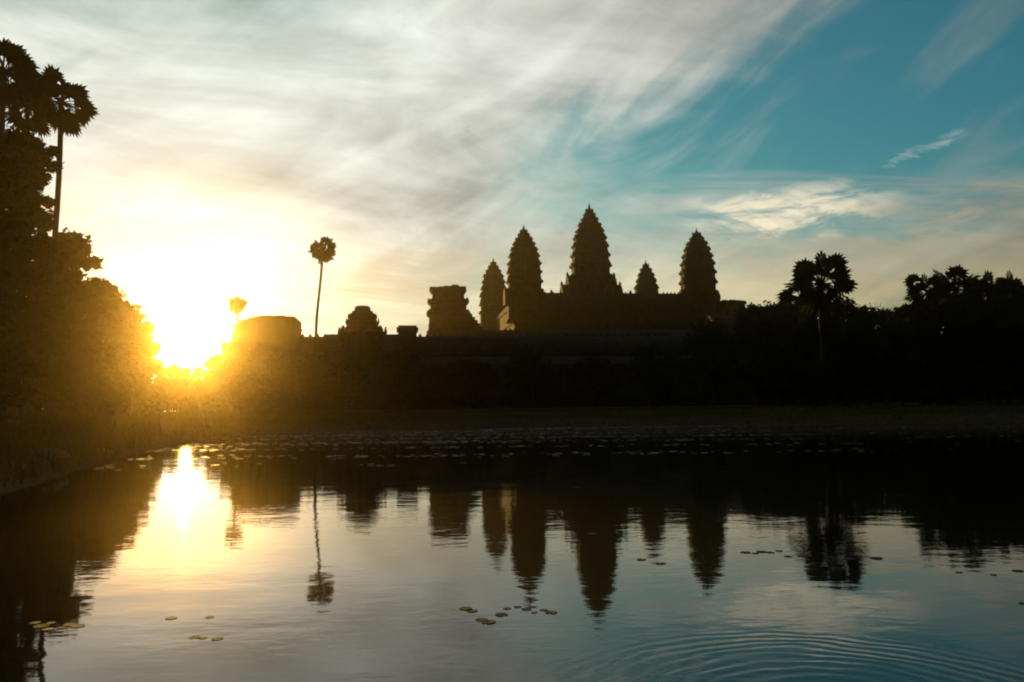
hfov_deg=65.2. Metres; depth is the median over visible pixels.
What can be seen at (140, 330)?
tree
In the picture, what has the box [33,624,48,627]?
lily pad
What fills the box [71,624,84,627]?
lily pad
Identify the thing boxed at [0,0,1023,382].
sky
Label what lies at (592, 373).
bush
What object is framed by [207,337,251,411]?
bush
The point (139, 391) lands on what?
bush
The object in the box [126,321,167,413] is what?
tree
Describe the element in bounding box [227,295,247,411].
sugar palm
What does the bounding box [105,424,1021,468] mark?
water lilies
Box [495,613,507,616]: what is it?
lily pad
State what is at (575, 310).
window
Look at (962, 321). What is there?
tree
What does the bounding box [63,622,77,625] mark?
lily pad
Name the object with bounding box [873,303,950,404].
tree
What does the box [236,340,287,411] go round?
bush
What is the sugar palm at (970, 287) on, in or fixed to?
on the ground at (714, 420)
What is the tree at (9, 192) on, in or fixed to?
on the ground at (714, 420)
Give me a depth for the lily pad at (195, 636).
3.89 m
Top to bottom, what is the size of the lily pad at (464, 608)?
0.003 m
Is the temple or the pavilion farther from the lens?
the temple
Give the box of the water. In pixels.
[0,422,1023,681]
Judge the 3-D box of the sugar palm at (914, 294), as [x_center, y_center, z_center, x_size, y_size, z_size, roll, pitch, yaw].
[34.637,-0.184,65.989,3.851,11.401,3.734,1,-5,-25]
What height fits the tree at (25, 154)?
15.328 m
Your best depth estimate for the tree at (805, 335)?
69.71 m
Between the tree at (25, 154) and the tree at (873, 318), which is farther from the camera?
the tree at (873, 318)
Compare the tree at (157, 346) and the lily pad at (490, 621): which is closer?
the lily pad at (490, 621)
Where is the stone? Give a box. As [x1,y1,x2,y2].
[31,448,69,462]
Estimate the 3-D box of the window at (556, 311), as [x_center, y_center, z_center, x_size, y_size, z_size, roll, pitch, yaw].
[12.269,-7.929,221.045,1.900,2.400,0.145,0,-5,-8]
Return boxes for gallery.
[197,301,1023,411]
[426,285,746,336]
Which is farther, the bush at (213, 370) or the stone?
the bush at (213, 370)
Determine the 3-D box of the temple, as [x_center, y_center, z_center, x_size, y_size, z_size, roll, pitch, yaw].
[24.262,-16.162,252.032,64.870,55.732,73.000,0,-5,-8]
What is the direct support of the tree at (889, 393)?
on the ground at (714, 420)
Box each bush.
[103,355,167,414]
[159,363,202,412]
[193,352,228,412]
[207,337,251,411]
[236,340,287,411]
[270,351,329,411]
[435,357,500,409]
[564,355,621,407]
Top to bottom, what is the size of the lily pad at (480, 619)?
0.003 m
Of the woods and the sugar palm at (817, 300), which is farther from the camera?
the woods
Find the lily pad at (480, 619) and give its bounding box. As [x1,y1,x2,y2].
[475,618,487,620]
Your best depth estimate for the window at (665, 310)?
225.36 m
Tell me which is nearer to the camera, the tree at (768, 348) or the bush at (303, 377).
the tree at (768, 348)
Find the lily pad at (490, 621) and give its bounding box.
[482,620,495,623]
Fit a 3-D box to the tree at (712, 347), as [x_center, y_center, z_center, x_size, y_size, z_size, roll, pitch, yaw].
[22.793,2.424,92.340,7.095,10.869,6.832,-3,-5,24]
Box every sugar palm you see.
[0,38,46,210]
[5,95,51,415]
[26,64,99,415]
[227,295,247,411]
[307,236,336,410]
[775,249,857,405]
[902,273,941,403]
[927,264,983,403]
[974,270,1012,402]
[994,269,1023,402]
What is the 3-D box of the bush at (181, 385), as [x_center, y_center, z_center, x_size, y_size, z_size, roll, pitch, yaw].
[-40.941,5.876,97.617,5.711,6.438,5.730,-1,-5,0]
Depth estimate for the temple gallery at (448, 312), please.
184.92 m
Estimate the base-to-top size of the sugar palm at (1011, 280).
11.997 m
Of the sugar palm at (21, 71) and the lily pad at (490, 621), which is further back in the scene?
the sugar palm at (21, 71)
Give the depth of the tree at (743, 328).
84.13 m
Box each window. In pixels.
[544,308,550,316]
[553,308,559,316]
[562,308,568,316]
[571,308,577,316]
[661,308,667,316]
[670,308,676,316]
[679,308,685,316]
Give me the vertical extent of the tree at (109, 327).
11.193 m
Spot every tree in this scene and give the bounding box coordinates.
[0,125,64,416]
[0,168,29,388]
[0,289,90,416]
[26,227,113,415]
[54,332,137,413]
[76,275,138,413]
[107,299,158,414]
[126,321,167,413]
[500,345,556,407]
[678,315,738,405]
[728,302,773,405]
[745,300,791,405]
[770,302,811,404]
[785,313,851,400]
[846,303,890,404]
[864,307,898,403]
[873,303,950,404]
[893,294,1012,403]
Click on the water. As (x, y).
(282, 560)
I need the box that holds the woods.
[28,367,245,414]
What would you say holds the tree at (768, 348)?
on the ground at (714, 420)
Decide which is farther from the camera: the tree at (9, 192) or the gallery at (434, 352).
the gallery at (434, 352)
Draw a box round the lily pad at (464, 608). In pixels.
[459,607,471,609]
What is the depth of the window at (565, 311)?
221.32 m
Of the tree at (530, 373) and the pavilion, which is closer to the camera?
the tree at (530, 373)
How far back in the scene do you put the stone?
15.27 m
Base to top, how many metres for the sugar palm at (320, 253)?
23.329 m
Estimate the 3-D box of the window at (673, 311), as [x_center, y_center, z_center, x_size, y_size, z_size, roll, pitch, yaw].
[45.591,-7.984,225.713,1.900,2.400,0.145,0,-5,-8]
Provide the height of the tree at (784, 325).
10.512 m
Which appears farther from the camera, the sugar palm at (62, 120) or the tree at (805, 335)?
the tree at (805, 335)
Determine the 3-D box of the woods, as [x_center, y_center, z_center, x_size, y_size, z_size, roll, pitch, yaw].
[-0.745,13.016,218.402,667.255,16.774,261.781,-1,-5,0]
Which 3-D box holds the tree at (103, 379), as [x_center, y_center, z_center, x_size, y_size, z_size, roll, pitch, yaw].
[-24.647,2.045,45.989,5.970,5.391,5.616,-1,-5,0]
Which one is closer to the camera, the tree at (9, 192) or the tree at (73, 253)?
the tree at (9, 192)
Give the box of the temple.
[478,204,720,329]
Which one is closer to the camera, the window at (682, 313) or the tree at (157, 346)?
the tree at (157, 346)
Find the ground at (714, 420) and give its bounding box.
[0,401,1023,492]
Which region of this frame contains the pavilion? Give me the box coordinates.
[303,306,416,410]
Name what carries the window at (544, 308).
in the temple
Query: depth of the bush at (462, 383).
83.20 m
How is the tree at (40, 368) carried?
on the ground at (714, 420)
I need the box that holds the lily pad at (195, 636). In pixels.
[189,635,200,638]
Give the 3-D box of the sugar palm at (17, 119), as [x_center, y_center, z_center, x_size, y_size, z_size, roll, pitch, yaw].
[-29.138,-5.163,47.653,2.921,19.876,2.716,-3,-5,27]
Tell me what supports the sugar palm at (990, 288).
on the ground at (714, 420)

